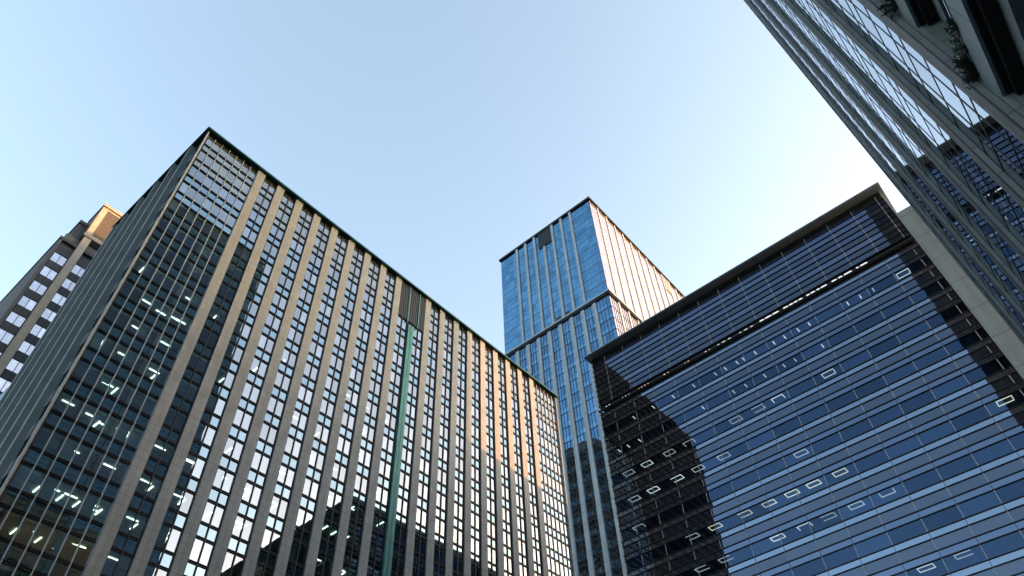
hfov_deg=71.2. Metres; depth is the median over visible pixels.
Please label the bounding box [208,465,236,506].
window
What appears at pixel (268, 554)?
window
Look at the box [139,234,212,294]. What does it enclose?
window
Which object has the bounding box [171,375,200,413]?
window
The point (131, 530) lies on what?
window
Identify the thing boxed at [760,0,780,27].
window
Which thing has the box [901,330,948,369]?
window
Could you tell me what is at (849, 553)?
window
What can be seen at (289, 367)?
window
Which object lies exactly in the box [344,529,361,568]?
window
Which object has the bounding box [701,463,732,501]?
window
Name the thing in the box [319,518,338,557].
window
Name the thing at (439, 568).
window
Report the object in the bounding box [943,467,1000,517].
window
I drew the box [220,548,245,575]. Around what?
window
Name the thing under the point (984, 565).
window
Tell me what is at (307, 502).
window
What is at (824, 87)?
window
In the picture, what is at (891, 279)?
window
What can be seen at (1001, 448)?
window
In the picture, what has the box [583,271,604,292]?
window
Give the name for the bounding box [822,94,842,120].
window
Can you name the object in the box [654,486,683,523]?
window
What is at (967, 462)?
window
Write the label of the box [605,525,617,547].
window
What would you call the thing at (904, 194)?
window
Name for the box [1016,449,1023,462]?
window
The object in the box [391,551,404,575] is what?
window
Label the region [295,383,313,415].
window
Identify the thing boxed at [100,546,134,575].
window
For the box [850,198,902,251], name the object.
window
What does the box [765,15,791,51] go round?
window
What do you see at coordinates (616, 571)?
window
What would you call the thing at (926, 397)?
window
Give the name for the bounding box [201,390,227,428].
window
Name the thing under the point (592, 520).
window
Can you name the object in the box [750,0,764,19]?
window
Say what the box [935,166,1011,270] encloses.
window
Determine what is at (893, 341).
window
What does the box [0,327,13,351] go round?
window
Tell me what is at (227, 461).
window
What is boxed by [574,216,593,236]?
window
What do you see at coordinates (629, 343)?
window
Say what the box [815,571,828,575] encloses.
window
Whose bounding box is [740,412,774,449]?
window
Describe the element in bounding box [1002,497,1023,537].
window
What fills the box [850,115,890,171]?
window
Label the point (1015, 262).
window
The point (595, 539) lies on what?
window
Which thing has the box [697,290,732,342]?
window
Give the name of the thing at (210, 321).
window
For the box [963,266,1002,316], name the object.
window
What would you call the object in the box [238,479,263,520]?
window
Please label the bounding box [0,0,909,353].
sky
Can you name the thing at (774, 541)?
window
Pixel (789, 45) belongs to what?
window
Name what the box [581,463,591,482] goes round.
window
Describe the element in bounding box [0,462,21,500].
window
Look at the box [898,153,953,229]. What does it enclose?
window
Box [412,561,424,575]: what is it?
window
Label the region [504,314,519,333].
window
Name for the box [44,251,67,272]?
window
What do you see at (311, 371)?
window
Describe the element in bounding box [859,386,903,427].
window
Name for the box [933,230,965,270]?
window
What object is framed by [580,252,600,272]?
window
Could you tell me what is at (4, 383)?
window
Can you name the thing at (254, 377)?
window
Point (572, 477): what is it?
window
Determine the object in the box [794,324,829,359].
window
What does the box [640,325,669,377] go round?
window
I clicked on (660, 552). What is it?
window
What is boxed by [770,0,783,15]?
window
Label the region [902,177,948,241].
window
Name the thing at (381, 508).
window
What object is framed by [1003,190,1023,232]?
window
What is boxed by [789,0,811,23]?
window
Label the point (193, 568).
window
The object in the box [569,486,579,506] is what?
window
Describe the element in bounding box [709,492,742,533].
window
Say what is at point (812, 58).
window
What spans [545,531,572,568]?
window
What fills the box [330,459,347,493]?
window
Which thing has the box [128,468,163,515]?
window
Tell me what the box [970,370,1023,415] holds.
window
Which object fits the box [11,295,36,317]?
window
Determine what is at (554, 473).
window
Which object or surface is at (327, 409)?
window
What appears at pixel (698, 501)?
window
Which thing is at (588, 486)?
window
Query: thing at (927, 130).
window
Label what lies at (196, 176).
window
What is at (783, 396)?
window
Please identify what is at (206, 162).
window
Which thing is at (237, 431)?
window
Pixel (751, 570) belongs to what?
window
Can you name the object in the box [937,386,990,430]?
window
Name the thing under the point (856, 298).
window
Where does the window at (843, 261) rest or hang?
in the louvred building at (838, 390)
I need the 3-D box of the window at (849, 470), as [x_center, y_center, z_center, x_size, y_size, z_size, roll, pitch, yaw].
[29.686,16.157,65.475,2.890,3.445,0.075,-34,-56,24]
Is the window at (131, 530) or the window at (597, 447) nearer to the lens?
the window at (131, 530)
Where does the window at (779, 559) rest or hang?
in the louvred building at (838, 390)
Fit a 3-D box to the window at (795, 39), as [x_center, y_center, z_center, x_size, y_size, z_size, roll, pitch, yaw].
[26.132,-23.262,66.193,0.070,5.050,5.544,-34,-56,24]
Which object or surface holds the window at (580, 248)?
in the glass tower at (583, 278)
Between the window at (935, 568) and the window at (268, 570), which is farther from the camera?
the window at (268, 570)
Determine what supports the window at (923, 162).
in the granite tower at (942, 146)
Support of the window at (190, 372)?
in the office building at (238, 363)
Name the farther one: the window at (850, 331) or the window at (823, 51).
the window at (850, 331)
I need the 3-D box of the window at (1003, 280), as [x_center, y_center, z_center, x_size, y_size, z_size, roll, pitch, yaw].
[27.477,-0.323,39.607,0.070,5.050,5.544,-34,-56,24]
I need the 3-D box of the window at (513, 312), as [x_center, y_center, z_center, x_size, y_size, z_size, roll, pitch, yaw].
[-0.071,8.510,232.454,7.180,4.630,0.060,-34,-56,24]
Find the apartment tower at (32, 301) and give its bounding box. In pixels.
[0,203,123,394]
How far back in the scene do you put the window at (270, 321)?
87.48 m
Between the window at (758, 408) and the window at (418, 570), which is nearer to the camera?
the window at (758, 408)
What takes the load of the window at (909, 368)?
in the louvred building at (838, 390)
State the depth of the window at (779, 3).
59.48 m
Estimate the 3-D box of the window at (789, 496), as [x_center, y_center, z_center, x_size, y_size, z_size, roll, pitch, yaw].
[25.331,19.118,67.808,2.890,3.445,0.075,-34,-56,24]
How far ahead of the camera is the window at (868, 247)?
78.90 m
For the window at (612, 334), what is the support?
in the glass tower at (583, 278)
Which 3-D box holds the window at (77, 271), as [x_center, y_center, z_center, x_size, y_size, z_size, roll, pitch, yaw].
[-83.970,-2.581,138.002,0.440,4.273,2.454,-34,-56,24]
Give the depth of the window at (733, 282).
84.77 m
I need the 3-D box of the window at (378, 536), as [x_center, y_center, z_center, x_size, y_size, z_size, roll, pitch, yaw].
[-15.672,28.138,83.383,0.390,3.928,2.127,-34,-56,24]
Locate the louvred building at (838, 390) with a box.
[583,182,1023,575]
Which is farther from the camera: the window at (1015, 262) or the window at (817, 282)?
the window at (817, 282)
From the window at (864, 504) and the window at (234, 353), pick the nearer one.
the window at (864, 504)
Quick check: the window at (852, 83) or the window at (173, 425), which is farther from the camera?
the window at (173, 425)
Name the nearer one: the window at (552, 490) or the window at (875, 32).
the window at (875, 32)
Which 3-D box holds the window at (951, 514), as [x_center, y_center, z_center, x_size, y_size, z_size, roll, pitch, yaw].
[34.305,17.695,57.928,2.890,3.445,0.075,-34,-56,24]
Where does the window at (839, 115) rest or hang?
in the granite tower at (942, 146)
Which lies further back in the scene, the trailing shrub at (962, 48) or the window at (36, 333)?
the window at (36, 333)
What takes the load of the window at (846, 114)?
in the granite tower at (942, 146)
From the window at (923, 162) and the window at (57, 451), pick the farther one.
the window at (57, 451)
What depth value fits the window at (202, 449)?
71.21 m
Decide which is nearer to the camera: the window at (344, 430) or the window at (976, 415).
the window at (976, 415)
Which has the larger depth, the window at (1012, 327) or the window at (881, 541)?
the window at (881, 541)
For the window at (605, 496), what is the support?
in the glass tower at (583, 278)
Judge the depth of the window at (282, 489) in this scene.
76.06 m
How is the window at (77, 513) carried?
in the office building at (238, 363)
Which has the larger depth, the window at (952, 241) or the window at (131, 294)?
the window at (131, 294)
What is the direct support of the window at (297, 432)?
in the office building at (238, 363)
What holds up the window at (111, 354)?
in the office building at (238, 363)
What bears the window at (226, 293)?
in the office building at (238, 363)
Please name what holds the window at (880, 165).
in the granite tower at (942, 146)
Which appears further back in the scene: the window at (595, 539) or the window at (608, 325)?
the window at (608, 325)
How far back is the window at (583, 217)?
237.10 m
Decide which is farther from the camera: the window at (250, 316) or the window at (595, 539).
the window at (595, 539)
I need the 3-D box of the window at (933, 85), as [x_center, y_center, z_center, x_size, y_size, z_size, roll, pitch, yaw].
[15.306,-7.579,26.096,0.070,5.050,4.394,-34,-56,24]
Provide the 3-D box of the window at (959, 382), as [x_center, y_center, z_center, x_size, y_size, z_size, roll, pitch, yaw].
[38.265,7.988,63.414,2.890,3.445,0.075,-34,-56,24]
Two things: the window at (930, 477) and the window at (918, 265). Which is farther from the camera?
the window at (918, 265)
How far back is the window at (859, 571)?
59.58 m
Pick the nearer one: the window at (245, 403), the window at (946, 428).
the window at (946, 428)
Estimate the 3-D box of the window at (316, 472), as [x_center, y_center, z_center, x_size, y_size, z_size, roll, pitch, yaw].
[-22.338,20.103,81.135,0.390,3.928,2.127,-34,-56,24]
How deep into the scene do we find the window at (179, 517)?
65.63 m
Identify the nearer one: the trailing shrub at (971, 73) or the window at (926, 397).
the trailing shrub at (971, 73)
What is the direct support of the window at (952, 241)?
in the granite tower at (942, 146)
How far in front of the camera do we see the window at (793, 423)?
71.82 m
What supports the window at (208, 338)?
in the office building at (238, 363)
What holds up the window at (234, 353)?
in the office building at (238, 363)
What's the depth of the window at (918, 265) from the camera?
72.63 m
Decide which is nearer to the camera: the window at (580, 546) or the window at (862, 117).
the window at (862, 117)
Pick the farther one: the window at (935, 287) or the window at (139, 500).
the window at (935, 287)
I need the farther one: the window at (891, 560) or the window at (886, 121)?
the window at (891, 560)
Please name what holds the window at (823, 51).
in the granite tower at (942, 146)
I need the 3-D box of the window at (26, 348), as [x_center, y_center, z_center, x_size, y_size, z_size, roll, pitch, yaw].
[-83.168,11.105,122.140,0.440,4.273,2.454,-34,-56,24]
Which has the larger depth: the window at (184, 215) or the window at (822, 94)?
the window at (184, 215)
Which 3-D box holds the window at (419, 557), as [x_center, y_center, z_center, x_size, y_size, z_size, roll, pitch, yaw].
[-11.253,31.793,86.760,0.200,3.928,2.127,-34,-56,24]
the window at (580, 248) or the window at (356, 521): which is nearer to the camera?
the window at (356, 521)
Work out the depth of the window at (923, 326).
68.58 m
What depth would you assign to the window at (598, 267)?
215.98 m
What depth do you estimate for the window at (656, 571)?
71.68 m
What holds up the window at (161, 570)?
in the office building at (238, 363)
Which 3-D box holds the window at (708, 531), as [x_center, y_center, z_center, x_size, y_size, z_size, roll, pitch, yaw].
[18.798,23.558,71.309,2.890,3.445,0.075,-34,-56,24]
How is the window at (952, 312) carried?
in the louvred building at (838, 390)
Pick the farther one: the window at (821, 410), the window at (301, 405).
the window at (301, 405)
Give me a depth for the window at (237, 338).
82.44 m
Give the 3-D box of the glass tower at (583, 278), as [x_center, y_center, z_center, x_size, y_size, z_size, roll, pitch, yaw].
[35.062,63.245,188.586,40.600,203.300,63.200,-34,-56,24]
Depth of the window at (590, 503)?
163.99 m
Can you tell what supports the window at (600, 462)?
in the glass tower at (583, 278)
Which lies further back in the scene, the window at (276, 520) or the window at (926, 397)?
the window at (276, 520)
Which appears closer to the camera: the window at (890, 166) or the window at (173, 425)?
the window at (890, 166)
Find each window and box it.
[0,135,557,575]
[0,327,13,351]
[0,358,23,382]
[0,376,10,394]
[0,459,114,539]
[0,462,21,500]
[0,502,96,575]
[1,310,25,334]
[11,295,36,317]
[12,340,35,362]
[21,421,130,498]
[23,280,47,301]
[24,323,45,345]
[35,265,56,287]
[35,307,56,328]
[43,387,145,461]
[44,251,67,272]
[45,292,66,312]
[56,278,75,296]
[62,356,158,427]
[66,264,85,282]
[80,328,171,397]
[97,301,182,367]
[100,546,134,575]
[112,506,149,555]
[113,277,193,342]
[127,255,203,317]
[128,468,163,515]
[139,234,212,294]
[143,561,169,575]
[145,435,177,478]
[148,520,183,569]
[151,214,221,273]
[158,404,189,444]
[163,196,229,252]
[163,484,195,528]
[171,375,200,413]
[173,179,237,234]
[177,450,207,493]
[183,348,210,383]
[183,534,214,575]
[184,163,244,216]
[190,419,217,458]
[192,148,251,200]
[194,324,220,358]
[197,498,225,543]
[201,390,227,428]
[202,134,257,185]
[204,301,228,333]
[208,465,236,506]
[212,364,236,398]
[214,280,236,309]
[219,434,244,472]
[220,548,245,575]
[221,340,244,373]
[223,260,244,289]
[228,512,254,556]
[229,405,253,443]
[230,317,252,348]
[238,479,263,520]
[239,295,260,324]
[239,379,261,414]
[247,355,268,386]
[247,448,271,487]
[254,561,274,575]
[255,332,275,363]
[256,420,278,455]
[258,525,281,567]
[262,310,282,340]
[264,393,285,428]
[266,492,289,533]
[272,369,292,400]
[274,462,296,500]
[279,346,297,377]
[282,434,302,470]
[286,538,308,575]
[289,407,308,440]
[293,505,314,545]
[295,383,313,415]
[300,475,320,511]
[301,360,319,390]
[306,447,325,481]
[312,421,330,454]
[314,550,333,575]
[318,396,335,428]
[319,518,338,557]
[325,487,343,523]
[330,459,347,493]
[335,433,352,465]
[340,409,355,439]
[343,561,357,575]
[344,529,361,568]
[348,500,365,536]
[353,472,369,506]
[357,446,372,477]
[367,541,383,575]
[371,511,386,547]
[374,483,389,517]
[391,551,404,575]
[393,522,406,557]
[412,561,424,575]
[413,532,426,567]
[433,543,445,575]
[501,200,681,473]
[503,305,519,323]
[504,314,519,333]
[504,325,520,343]
[505,335,521,352]
[536,415,559,446]
[537,432,561,464]
[539,450,563,484]
[540,468,565,503]
[542,488,567,523]
[544,509,570,546]
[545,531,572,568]
[547,554,573,575]
[567,470,577,489]
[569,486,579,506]
[571,503,581,524]
[572,209,591,227]
[573,520,584,542]
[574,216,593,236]
[575,225,594,244]
[575,539,586,561]
[577,233,596,254]
[577,558,588,575]
[578,242,598,262]
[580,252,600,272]
[581,261,602,282]
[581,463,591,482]
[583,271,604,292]
[583,479,594,499]
[585,280,606,301]
[585,496,596,516]
[588,514,599,535]
[590,532,601,554]
[592,195,1023,575]
[592,440,603,459]
[593,551,604,574]
[595,455,605,475]
[595,571,605,575]
[597,472,608,492]
[598,305,612,323]
[600,317,614,335]
[600,489,611,510]
[602,328,616,343]
[602,506,614,528]
[604,346,630,398]
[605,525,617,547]
[608,544,620,567]
[611,564,622,575]
[622,336,649,387]
[638,525,666,564]
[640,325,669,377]
[644,557,671,575]
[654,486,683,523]
[658,313,690,366]
[661,515,691,554]
[667,546,698,575]
[677,475,707,512]
[678,302,711,354]
[684,504,716,543]
[692,535,725,575]
[693,436,723,472]
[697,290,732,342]
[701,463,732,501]
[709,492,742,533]
[710,569,728,575]
[716,424,748,461]
[717,278,754,331]
[718,524,753,566]
[725,451,758,490]
[727,557,759,575]
[732,387,763,422]
[734,481,769,521]
[738,266,778,318]
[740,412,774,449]
[744,512,781,555]
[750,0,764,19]
[750,439,785,478]
[753,0,778,36]
[755,374,789,410]
[755,546,792,575]
[759,253,801,305]
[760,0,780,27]
[760,468,798,510]
[764,0,795,44]
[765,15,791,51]
[765,399,801,437]
[769,338,803,372]
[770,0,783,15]
[771,500,811,544]
[774,0,802,36]
[776,427,813,466]
[778,30,808,72]
[779,17,814,66]
[780,361,815,397]
[781,0,825,62]
[781,240,825,292]
[783,534,825,575]
[787,456,827,497]
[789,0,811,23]
[791,386,828,424]
[794,49,824,91]
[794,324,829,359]
[798,0,841,55]
[798,39,835,91]
[800,487,841,532]
[802,414,842,454]
[803,24,851,91]
[803,226,850,279]
[805,348,842,384]
[807,289,843,322]
[810,0,875,90]
[811,69,843,114]
[813,522,858,569]
[815,443,857,485]
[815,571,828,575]
[817,373,856,411]
[818,62,859,119]
[819,311,856,346]
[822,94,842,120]
[825,0,867,42]
[826,212,876,265]
[827,559,865,575]
[828,51,882,126]
[829,474,874,519]
[830,92,866,142]
[830,400,872,440]
[831,334,870,371]
[832,275,869,308]
[839,115,861,143]
[841,88,887,152]
[843,32,917,134]
[843,509,891,556]
[844,359,886,398]
[844,429,888,472]
[845,0,918,90]
[845,297,884,332]
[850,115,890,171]
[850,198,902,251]
[857,82,917,165]
[858,138,882,169]
[858,261,896,295]
[858,320,900,357]
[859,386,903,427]
[859,461,906,506]
[860,546,906,575]
[866,116,917,187]
[871,282,912,318]
[873,345,917,384]
[874,415,921,459]
[875,145,916,202]
[875,495,926,544]
[880,165,906,198]
[884,246,924,280]
[885,25,985,154]
[885,74,969,189]
[886,305,930,342]
[888,372,935,413]
[891,447,941,493]
[893,121,960,213]
[893,533,948,575]
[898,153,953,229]
[899,267,942,303]
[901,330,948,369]
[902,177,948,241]
[904,194,933,231]
[905,401,955,445]
[909,481,963,531]
[915,290,961,327]
[918,357,968,398]
[923,432,977,479]
[928,519,986,571]
[932,315,980,354]
[933,214,984,284]
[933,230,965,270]
[934,194,995,278]
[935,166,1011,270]
[936,124,1023,246]
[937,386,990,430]
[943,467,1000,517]
[950,341,1002,383]
[950,561,996,575]
[951,82,1023,190]
[957,417,1014,464]
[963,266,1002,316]
[965,505,1023,558]
[968,255,1023,331]
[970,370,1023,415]
[976,242,1023,311]
[979,452,1023,502]
[986,221,1023,284]
[988,548,1023,575]
[992,404,1023,449]
[999,310,1023,341]
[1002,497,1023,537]
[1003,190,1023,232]
[1011,306,1023,328]
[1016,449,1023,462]
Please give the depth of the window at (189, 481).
68.15 m
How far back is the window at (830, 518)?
63.99 m
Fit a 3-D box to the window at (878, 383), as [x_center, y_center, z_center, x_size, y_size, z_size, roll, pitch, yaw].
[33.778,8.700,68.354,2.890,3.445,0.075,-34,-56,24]
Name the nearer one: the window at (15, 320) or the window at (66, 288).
the window at (15, 320)
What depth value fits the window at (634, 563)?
79.20 m
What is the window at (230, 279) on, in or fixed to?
in the office building at (238, 363)
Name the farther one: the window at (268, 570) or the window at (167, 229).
the window at (167, 229)
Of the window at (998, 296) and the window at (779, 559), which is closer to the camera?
the window at (998, 296)
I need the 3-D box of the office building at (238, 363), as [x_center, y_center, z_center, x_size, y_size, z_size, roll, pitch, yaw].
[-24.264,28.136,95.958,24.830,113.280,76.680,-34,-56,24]
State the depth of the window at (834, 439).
68.03 m
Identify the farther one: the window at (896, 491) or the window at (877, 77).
the window at (896, 491)
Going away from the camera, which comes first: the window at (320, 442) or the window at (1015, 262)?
the window at (1015, 262)
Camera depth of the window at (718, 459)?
75.30 m
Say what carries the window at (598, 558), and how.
in the glass tower at (583, 278)
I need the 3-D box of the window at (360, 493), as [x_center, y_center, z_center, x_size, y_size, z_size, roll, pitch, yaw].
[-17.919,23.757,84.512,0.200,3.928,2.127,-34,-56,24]
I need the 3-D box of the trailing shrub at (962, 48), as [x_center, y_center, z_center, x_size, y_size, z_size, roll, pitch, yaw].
[12.591,-6.723,20.137,0.423,0.619,0.854,-12,-50,8]
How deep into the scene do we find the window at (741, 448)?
74.15 m
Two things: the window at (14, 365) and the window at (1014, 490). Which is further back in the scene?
the window at (14, 365)
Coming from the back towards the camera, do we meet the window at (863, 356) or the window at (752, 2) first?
the window at (752, 2)
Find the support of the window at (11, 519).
in the office building at (238, 363)
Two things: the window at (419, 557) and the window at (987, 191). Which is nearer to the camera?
the window at (987, 191)
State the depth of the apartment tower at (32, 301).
131.77 m
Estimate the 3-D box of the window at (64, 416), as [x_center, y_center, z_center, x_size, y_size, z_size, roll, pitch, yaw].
[-37.020,12.309,63.622,0.390,3.928,8.130,-34,-56,24]
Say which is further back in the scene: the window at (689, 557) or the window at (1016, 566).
the window at (689, 557)
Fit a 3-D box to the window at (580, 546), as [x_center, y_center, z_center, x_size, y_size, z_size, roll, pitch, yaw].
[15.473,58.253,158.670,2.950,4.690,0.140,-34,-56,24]
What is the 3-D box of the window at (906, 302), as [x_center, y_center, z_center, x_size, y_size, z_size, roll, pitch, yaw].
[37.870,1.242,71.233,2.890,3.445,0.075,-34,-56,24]
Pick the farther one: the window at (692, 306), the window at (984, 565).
the window at (692, 306)
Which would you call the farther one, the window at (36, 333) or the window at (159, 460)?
the window at (36, 333)
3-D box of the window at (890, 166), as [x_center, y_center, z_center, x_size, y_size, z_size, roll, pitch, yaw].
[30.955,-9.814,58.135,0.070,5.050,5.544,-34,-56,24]
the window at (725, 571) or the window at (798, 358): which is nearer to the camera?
the window at (725, 571)
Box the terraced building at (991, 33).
[894,0,1023,95]
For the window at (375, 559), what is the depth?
80.61 m
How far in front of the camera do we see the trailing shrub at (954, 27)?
19.63 m
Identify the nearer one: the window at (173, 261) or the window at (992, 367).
the window at (992, 367)
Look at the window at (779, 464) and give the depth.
70.38 m
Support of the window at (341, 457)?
in the office building at (238, 363)
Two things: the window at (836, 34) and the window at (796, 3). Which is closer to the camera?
the window at (836, 34)
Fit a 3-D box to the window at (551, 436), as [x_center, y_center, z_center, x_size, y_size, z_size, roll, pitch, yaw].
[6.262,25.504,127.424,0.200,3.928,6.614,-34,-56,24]
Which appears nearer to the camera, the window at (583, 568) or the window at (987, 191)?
the window at (987, 191)
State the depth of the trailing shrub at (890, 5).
24.39 m
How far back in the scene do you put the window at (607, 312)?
200.14 m
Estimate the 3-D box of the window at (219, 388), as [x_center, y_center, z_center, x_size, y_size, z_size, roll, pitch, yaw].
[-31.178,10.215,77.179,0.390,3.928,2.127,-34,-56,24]
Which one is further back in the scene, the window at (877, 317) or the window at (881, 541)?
the window at (877, 317)
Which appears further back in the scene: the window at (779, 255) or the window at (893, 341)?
the window at (779, 255)
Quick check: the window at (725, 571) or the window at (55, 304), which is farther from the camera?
the window at (55, 304)
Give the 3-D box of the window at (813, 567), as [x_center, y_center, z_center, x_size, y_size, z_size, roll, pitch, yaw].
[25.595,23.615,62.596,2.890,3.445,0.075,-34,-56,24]
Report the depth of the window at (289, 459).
79.22 m
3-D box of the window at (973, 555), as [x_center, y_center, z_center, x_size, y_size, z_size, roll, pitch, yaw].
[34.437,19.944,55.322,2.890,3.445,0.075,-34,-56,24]
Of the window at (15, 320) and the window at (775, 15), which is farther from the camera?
the window at (15, 320)
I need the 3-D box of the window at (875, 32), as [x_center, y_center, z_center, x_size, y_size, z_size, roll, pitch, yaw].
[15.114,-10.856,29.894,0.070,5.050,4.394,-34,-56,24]
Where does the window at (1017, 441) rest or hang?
in the louvred building at (838, 390)
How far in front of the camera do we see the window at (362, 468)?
86.98 m
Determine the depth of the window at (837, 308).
76.11 m
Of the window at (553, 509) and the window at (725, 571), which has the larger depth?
the window at (553, 509)
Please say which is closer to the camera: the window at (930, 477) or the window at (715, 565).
the window at (930, 477)
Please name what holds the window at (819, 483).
in the louvred building at (838, 390)
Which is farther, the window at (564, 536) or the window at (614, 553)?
the window at (614, 553)
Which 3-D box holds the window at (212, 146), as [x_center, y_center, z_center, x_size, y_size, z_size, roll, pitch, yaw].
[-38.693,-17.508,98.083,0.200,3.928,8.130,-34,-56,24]
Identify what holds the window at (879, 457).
in the louvred building at (838, 390)
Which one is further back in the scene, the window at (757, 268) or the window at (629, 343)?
the window at (629, 343)
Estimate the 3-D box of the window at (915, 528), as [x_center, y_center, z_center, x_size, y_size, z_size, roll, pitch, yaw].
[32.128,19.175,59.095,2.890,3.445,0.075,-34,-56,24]
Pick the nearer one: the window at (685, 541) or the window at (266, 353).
the window at (685, 541)
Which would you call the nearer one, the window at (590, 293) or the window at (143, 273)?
the window at (143, 273)
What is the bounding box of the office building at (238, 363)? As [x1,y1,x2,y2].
[0,127,574,575]
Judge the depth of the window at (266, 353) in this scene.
84.76 m
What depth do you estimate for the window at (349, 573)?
77.20 m
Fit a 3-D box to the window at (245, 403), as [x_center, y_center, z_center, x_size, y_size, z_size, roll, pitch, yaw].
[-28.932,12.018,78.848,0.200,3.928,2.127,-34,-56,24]
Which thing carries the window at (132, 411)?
in the office building at (238, 363)
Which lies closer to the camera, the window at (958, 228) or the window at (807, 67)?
the window at (958, 228)
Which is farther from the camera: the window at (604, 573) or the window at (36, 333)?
the window at (604, 573)
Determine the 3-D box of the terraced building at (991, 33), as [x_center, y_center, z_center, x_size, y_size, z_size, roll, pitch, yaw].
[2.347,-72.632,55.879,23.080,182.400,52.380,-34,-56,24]
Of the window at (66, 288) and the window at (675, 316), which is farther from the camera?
the window at (66, 288)
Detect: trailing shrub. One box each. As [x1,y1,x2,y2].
[876,0,897,18]
[944,18,960,37]
[949,35,968,64]
[951,56,978,89]
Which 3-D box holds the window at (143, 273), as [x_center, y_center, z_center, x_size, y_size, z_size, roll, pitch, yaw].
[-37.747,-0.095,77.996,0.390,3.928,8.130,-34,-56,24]
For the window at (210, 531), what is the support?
in the office building at (238, 363)
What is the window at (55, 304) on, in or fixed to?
in the apartment tower at (32, 301)
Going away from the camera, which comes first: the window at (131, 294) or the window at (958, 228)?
the window at (958, 228)
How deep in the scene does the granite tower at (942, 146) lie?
35.18 m
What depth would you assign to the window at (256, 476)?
74.33 m
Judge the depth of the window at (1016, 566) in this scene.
52.41 m
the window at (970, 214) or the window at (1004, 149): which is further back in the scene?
the window at (970, 214)
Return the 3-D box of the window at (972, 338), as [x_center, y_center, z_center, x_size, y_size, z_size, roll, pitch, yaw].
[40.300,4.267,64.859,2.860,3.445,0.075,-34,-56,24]
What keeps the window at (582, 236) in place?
in the glass tower at (583, 278)
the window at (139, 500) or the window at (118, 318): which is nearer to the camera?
the window at (139, 500)
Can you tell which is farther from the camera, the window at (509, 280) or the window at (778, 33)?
the window at (509, 280)
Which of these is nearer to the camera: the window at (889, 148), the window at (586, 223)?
the window at (889, 148)
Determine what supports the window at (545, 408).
in the office building at (238, 363)
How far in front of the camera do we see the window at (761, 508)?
68.94 m
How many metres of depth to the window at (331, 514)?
79.74 m
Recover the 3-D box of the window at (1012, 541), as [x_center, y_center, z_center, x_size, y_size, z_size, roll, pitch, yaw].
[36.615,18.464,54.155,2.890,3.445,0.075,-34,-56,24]
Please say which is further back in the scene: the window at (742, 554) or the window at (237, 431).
the window at (237, 431)
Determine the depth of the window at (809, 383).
73.23 m
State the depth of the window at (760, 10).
85.33 m
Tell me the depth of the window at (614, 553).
151.93 m
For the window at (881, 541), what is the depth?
60.21 m
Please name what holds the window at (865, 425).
in the louvred building at (838, 390)
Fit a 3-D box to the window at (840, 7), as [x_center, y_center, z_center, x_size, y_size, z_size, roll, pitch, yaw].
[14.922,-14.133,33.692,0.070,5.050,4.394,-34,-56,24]
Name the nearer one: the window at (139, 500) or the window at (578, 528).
the window at (139, 500)
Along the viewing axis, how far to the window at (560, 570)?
107.76 m
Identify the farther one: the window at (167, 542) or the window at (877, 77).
the window at (167, 542)
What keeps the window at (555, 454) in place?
in the office building at (238, 363)
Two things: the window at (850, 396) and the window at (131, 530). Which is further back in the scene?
the window at (850, 396)
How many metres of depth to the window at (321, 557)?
74.68 m
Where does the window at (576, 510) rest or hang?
in the glass tower at (583, 278)
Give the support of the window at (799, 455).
in the louvred building at (838, 390)
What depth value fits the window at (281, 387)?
83.55 m
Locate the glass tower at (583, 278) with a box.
[499,196,684,575]
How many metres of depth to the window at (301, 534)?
74.91 m
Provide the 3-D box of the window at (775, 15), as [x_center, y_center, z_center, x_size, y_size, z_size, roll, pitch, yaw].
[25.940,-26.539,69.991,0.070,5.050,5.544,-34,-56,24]
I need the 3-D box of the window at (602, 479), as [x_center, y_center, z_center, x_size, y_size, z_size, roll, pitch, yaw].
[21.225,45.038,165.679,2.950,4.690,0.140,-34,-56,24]
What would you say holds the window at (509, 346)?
in the glass tower at (583, 278)
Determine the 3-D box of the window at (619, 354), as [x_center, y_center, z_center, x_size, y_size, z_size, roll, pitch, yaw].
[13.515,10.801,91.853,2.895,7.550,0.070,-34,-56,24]
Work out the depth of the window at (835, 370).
72.08 m
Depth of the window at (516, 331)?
225.52 m
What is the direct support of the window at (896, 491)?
in the louvred building at (838, 390)
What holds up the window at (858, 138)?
in the granite tower at (942, 146)
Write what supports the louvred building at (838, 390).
on the ground
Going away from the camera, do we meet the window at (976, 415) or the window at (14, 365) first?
the window at (976, 415)
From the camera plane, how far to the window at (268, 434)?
77.79 m
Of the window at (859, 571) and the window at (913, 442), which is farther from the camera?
the window at (913, 442)
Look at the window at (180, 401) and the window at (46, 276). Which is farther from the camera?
the window at (46, 276)
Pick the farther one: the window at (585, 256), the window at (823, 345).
the window at (585, 256)
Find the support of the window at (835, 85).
in the granite tower at (942, 146)
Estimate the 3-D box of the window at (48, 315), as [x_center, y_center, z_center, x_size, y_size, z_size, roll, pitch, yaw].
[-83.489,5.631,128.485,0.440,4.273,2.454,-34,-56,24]
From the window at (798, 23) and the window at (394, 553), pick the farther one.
the window at (394, 553)
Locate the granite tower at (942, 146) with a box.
[744,0,1023,343]
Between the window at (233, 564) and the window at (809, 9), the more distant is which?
the window at (233, 564)
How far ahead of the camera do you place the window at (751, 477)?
71.54 m
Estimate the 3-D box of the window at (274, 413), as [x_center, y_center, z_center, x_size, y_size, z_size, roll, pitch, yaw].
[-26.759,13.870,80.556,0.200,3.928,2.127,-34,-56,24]
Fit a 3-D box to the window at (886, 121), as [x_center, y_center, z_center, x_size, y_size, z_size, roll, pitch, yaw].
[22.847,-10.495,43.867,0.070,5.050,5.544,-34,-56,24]
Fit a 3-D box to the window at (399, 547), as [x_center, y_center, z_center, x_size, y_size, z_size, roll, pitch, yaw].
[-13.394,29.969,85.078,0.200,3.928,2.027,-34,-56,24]
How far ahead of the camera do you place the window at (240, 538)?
69.13 m
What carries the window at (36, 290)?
in the apartment tower at (32, 301)

